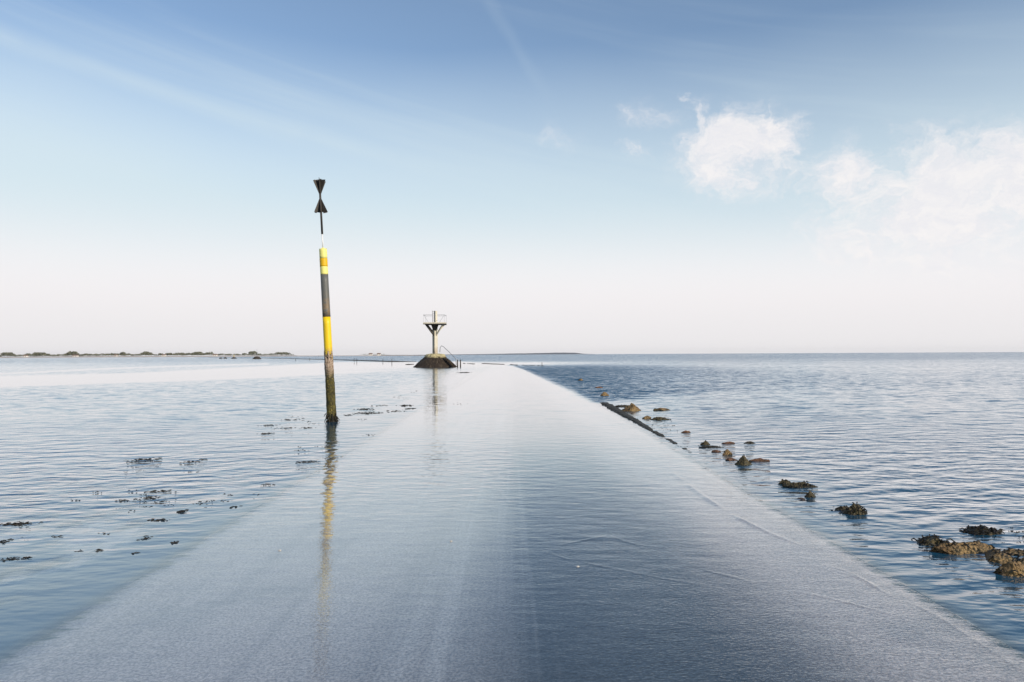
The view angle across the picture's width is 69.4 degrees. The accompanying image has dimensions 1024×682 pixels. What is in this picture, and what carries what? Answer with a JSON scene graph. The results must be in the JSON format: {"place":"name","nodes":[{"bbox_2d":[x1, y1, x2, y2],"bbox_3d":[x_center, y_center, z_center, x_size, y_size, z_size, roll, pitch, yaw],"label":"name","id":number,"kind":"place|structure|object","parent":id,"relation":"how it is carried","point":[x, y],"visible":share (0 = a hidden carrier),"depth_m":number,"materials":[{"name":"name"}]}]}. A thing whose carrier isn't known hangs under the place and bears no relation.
{"place":"outdoors","nodes":[
{"label":"outdoors","id":0,"kind":"place"},
{"bbox_2d":[0,464,324,653],"bbox_3d":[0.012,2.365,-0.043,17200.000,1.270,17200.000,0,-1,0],"label":"seabed","id":1,"kind":"structure","parent":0,"point":[77,559],"depth_m":7.14,"materials":[{"name":"blue liquid"}]},
{"bbox_2d":[313,179,339,421],"bbox_3d":[-4.629,-0.725,18.450,0.396,6.673,0.413,-3,-1,0],"label":"channel mark","id":2,"kind":"object","parent":1,"relation":"on","point":[331,413],"visible":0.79,"depth_m":18.37,"materials":[{"name":"weathered wood"},{"name":"yellow paint"},{"name":"black paint"}]},
{"bbox_2d":[414,311,456,366],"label":"refuge beacon","id":3,"kind":"object","parent":1,"relation":"on","point":[434,359],"visible":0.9,"depth_m":98.69,"materials":[{"name":"concrete"}]},
{"bbox_2d":[0,355,447,357],"bbox_3d":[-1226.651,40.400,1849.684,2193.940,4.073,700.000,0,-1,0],"label":"shore","id":4,"kind":"structure","parent":0,"point":[236,355],"depth_m":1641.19,"materials":[{"name":"beige sand"}]},
{"bbox_2d":[0,352,14,356],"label":"tree","id":5,"kind":"object","parent":4,"relation":"on","point":[6,353],"visible":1,"depth_m":1554.72,"materials":[{"name":"green plant"}]},
{"bbox_2d":[66,351,78,354],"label":"tree","id":6,"kind":"object","parent":4,"relation":"on","point":[72,352],"visible":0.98,"depth_m":1555.07,"materials":[{"name":"green plant"}]},
{"bbox_2d":[0,352,384,356],"bbox_3d":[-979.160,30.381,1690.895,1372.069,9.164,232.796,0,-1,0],"label":"wood","id":7,"kind":"object","parent":4,"relation":"on","point":[151,354],"visible":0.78,"depth_m":1642.71,"materials":[{"name":"green plant"}]},
{"bbox_2d":[271,358,414,361],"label":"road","id":8,"kind":"structure","parent":0,"point":[352,360],"depth_m":217.22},
{"bbox_2d":[0,352,1023,678],"bbox_3d":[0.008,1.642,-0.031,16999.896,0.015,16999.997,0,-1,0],"label":"water","id":9,"kind":"structure","parent":0,"point":[902,448],"depth_m":13.57,"materials":[{"name":"liquid"}]},
{"bbox_2d":[0,557,19,561],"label":"seaweed clump","id":10,"kind":"object","parent":9,"relation":"on","point":[13,558],"visible":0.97,"depth_m":6.02,"materials":[{"name":"black plant"}]},
{"bbox_2d":[0,537,22,543],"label":"seaweed clump","id":11,"kind":"object","parent":9,"relation":"on","point":[4,541],"visible":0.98,"depth_m":6.62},
{"bbox_2d":[0,521,41,526],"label":"seaweed clump","id":12,"kind":"object","parent":9,"relation":"on","point":[9,524],"visible":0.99,"depth_m":7.29,"materials":[{"name":"black plant"}]},
{"bbox_2d":[126,457,161,461],"bbox_3d":[-5.889,1.896,11.780,0.553,0.044,0.509,0,-1,0],"label":"seaweed clump","id":13,"kind":"object","parent":9,"relation":"on","point":[138,459],"visible":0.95,"depth_m":11.77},
{"bbox_2d":[135,496,158,500],"bbox_3d":[-4.229,1.828,8.564,0.302,0.035,0.188,0,-1,-25],"label":"seaweed clump","id":14,"kind":"object","parent":9,"relation":"on","point":[146,498],"visible":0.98,"depth_m":8.55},
{"bbox_2d":[140,518,169,522],"bbox_3d":[-3.576,1.805,7.426,0.282,0.031,0.143,0,-1,0],"label":"seaweed clump","id":15,"kind":"object","parent":9,"relation":"on","point":[163,519],"visible":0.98,"depth_m":7.43,"materials":[{"name":"black plant"}]},
{"bbox_2d":[145,489,176,493],"bbox_3d":[-4.363,1.839,9.020,0.558,0.031,0.181,0,-1,-11],"label":"seaweed clump","id":16,"kind":"object","parent":9,"relation":"on","point":[153,491],"visible":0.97,"depth_m":8.99,"materials":[{"name":"black plant"}]},
{"bbox_2d":[352,412,382,414],"bbox_3d":[-4.094,2.054,20.956,0.901,0.056,0.989,0,-1,0],"label":"seaweed clump","id":17,"kind":"object","parent":9,"relation":"on","point":[368,413],"visible":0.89,"depth_m":20.86,"materials":[{"name":"black plant"}]},
{"bbox_2d":[18,363,1023,551],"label":"seaweed crumbs","id":18,"kind":"object","parent":9,"relation":"on","point":[374,434],"visible":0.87,"depth_m":8.79,"materials":[{"name":"black plant"}]},
{"bbox_2d":[622,403,640,410],"bbox_3d":[3.429,2.060,21.408,0.682,0.531,0.436,-1,-1,23],"label":"rock","id":19,"kind":"object","parent":9,"relation":"in","point":[631,407],"visible":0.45,"depth_m":21.35,"materials":[{"name":"brown stone"}]},
{"bbox_2d":[650,417,670,419],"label":"rock","id":20,"kind":"object","parent":9,"relation":"in","point":[659,418],"visible":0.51,"depth_m":18.46,"materials":[{"name":"brown stone"}]},
{"bbox_2d":[657,408,668,410],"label":"rock","id":21,"kind":"object","parent":9,"relation":"in","point":[662,409],"visible":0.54,"depth_m":21.46,"materials":[{"name":"brown stone"}]},
{"bbox_2d":[700,446,723,447],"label":"rock","id":22,"kind":"object","parent":9,"relation":"in","point":[710,447],"visible":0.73,"depth_m":12.96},
{"bbox_2d":[722,449,731,454],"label":"rock","id":23,"kind":"object","parent":9,"relation":"in","point":[727,452],"visible":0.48,"depth_m":11.99,"materials":[{"name":"brown stone"}]},
{"bbox_2d":[735,454,751,465],"bbox_3d":[3.443,1.875,10.986,0.288,0.388,0.296,-1,-1,38],"label":"rock","id":24,"kind":"object","parent":9,"relation":"in","point":[743,460],"visible":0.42,"depth_m":10.92,"materials":[{"name":"brown stone"}]},
{"bbox_2d":[749,458,769,461],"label":"rock","id":25,"kind":"object","parent":9,"relation":"in","point":[759,460],"visible":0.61,"depth_m":11.26,"materials":[{"name":"brown stone"}]},
{"bbox_2d":[778,479,790,483],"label":"rock","id":26,"kind":"object","parent":9,"relation":"in","point":[785,481],"visible":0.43,"depth_m":9.30,"materials":[{"name":"brown stone"}]},
{"bbox_2d":[782,481,816,487],"bbox_3d":[3.548,1.813,9.123,0.426,0.172,0.215,0,-1,-20],"label":"rock","id":27,"kind":"object","parent":9,"relation":"in","point":[802,484],"visible":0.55,"depth_m":9.09,"materials":[{"name":"brown stone"}]},
{"bbox_2d":[804,491,815,497],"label":"rock","id":28,"kind":"object","parent":9,"relation":"in","point":[809,494],"visible":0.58,"depth_m":8.46,"materials":[{"name":"brown stone"}]},
{"bbox_2d":[835,505,847,509],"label":"rock","id":29,"kind":"object","parent":9,"relation":"in","point":[841,508],"visible":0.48,"depth_m":7.77,"materials":[{"name":"brown stone"}]},
{"bbox_2d":[839,502,867,514],"bbox_3d":[3.529,1.789,7.593,0.306,0.277,0.258,0,-1,-34],"label":"rock","id":30,"kind":"object","parent":9,"relation":"in","point":[854,509],"visible":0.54,"depth_m":7.55,"materials":[{"name":"brown stone"}]},
{"bbox_2d":[912,534,943,545],"bbox_3d":[3.638,1.752,6.416,0.310,0.157,0.270,0,-1,0],"label":"rock","id":31,"kind":"object","parent":9,"relation":"in","point":[934,539],"visible":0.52,"depth_m":6.36,"materials":[{"name":"black stone"}]},
{"bbox_2d":[927,538,1000,554],"bbox_3d":[3.720,1.776,6.132,0.551,0.271,0.356,0,-1,-28],"label":"rock","id":32,"kind":"object","parent":9,"relation":"in","point":[961,548],"visible":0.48,"depth_m":6.09,"materials":[{"name":"brown stone"}]},
{"bbox_2d":[959,524,1004,534],"bbox_3d":[4.309,1.757,6.757,0.426,0.148,0.277,0,-1,-11],"label":"rock","id":33,"kind":"object","parent":9,"relation":"in","point":[980,529],"visible":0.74,"depth_m":6.72,"materials":[{"name":"black stone"}]},
{"bbox_2d":[985,549,1019,563],"bbox_3d":[3.896,1.778,5.898,0.288,0.213,0.322,0,-1,0],"label":"rock","id":34,"kind":"object","parent":9,"relation":"in","point":[995,555],"visible":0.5,"depth_m":5.84,"materials":[{"name":"brown stone"}]},
{"bbox_2d":[992,559,1023,576],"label":"rock","id":35,"kind":"object","parent":9,"relation":"in","point":[1013,568],"visible":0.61,"depth_m":5.45,"materials":[{"name":"brown stone"}]},
{"bbox_2d":[1001,547,1023,555],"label":"rock","id":36,"kind":"object","parent":9,"relation":"in","point":[1018,552],"visible":0.52,"depth_m":6.04,"materials":[{"name":"brown stone"}]},
{"bbox_2d":[0,366,1023,681],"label":"road","id":37,"kind":"structure","parent":0,"point":[424,598],"depth_m":4.88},
{"bbox_2d":[599,402,689,450],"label":"kerb","id":38,"kind":"structure","parent":37,"relation":"on","point":[621,412],"depth_m":18.34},
{"bbox_2d":[0,0,1023,356],"label":"sky","id":39,"kind":"structure","parent":0,"point":[533,176],"materials":[{"name":"blue"}]},
{"bbox_2d":[446,353,581,354],"bbox_3d":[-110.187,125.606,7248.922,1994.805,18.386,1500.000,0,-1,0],"label":"headland","id":40,"kind":"structure","parent":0,"point":[515,354],"depth_m":6610.34,"materials":[{"name":"grey"}]}
]}

